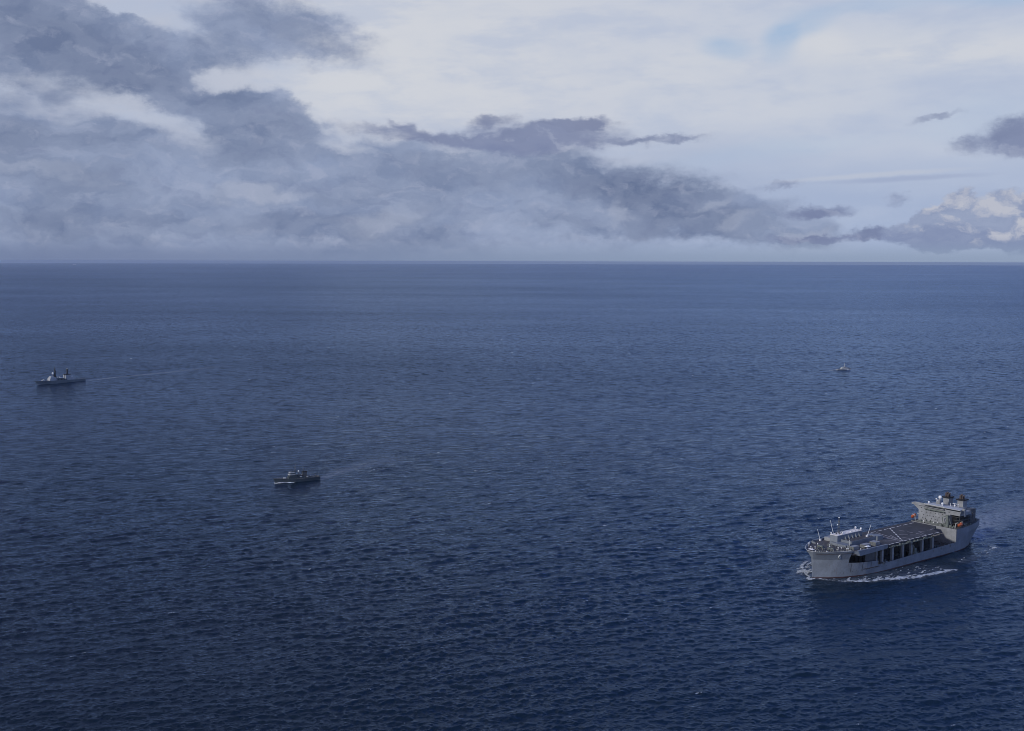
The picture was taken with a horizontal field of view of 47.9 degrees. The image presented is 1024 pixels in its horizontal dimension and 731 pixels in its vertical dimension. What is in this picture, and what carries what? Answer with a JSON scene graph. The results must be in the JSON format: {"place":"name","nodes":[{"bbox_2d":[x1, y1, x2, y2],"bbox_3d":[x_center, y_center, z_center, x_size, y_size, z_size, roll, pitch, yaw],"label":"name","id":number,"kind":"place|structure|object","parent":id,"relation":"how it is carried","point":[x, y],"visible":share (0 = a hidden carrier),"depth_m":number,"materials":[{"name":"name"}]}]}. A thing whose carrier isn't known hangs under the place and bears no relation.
{"place":"outdoors","nodes":[
{"label":"outdoors","id":0,"kind":"place"},
{"bbox_2d":[0,263,1023,730],"bbox_3d":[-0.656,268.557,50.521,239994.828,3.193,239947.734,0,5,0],"label":"sea water","id":1,"kind":"structure","parent":0,"point":[174,555],"depth_m":1353.40,"materials":[{"name":"blue liquid"}]},
{"bbox_2d":[35,365,85,384],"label":"frigate","id":2,"kind":"object","parent":1,"relation":"on","point":[65,378],"visible":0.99,"depth_m":2557.36,"materials":[{"name":"grey metal"}]},
{"bbox_2d":[273,468,319,482],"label":"corvette","id":3,"kind":"object","parent":1,"relation":"on","point":[292,476],"visible":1,"depth_m":1422.73,"materials":[{"name":"grey paint"}]},
{"bbox_2d":[70,339,1008,725],"bbox_3d":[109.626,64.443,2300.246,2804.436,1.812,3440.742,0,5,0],"label":"whitecap foam","id":4,"kind":"object","parent":1,"relation":"on","point":[632,551],"visible":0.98,"depth_m":1188.35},
{"bbox_2d":[836,363,850,369],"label":"patrol boat","id":5,"kind":"object","parent":1,"relation":"on","point":[843,368],"visible":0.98,"depth_m":2918.89,"materials":[{"name":"grey paint"}]},
{"bbox_2d":[805,492,979,577],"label":"support ship","id":6,"kind":"object","parent":1,"relation":"on","point":[832,555],"visible":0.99,"depth_m":1047.30,"materials":[{"name":"grey paint"}]},
{"bbox_2d":[849,545,858,550],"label":"shipping container","id":7,"kind":"object","parent":6,"relation":"on","point":[854,547],"visible":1,"depth_m":1001.50,"materials":[{"name":"grey metal"}]},
{"bbox_2d":[860,543,870,548],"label":"shipping container","id":8,"kind":"object","parent":6,"relation":"on","point":[863,545],"visible":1,"depth_m":1007.97,"materials":[{"name":"grey metal"}]},
{"bbox_2d":[869,540,879,545],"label":"shipping container","id":9,"kind":"object","parent":6,"relation":"on","point":[874,543],"visible":0.93,"depth_m":1017.61,"materials":[{"name":"grey metal"}]},
{"bbox_2d":[797,535,999,581],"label":"bow wave foam","id":10,"kind":"object","parent":1,"relation":"on","point":[802,570],"visible":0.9,"depth_m":1004.48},
{"bbox_2d":[0,0,1023,264],"label":"sky","id":11,"kind":"structure","parent":0,"point":[725,132],"materials":[{"name":"grey"}]}
]}

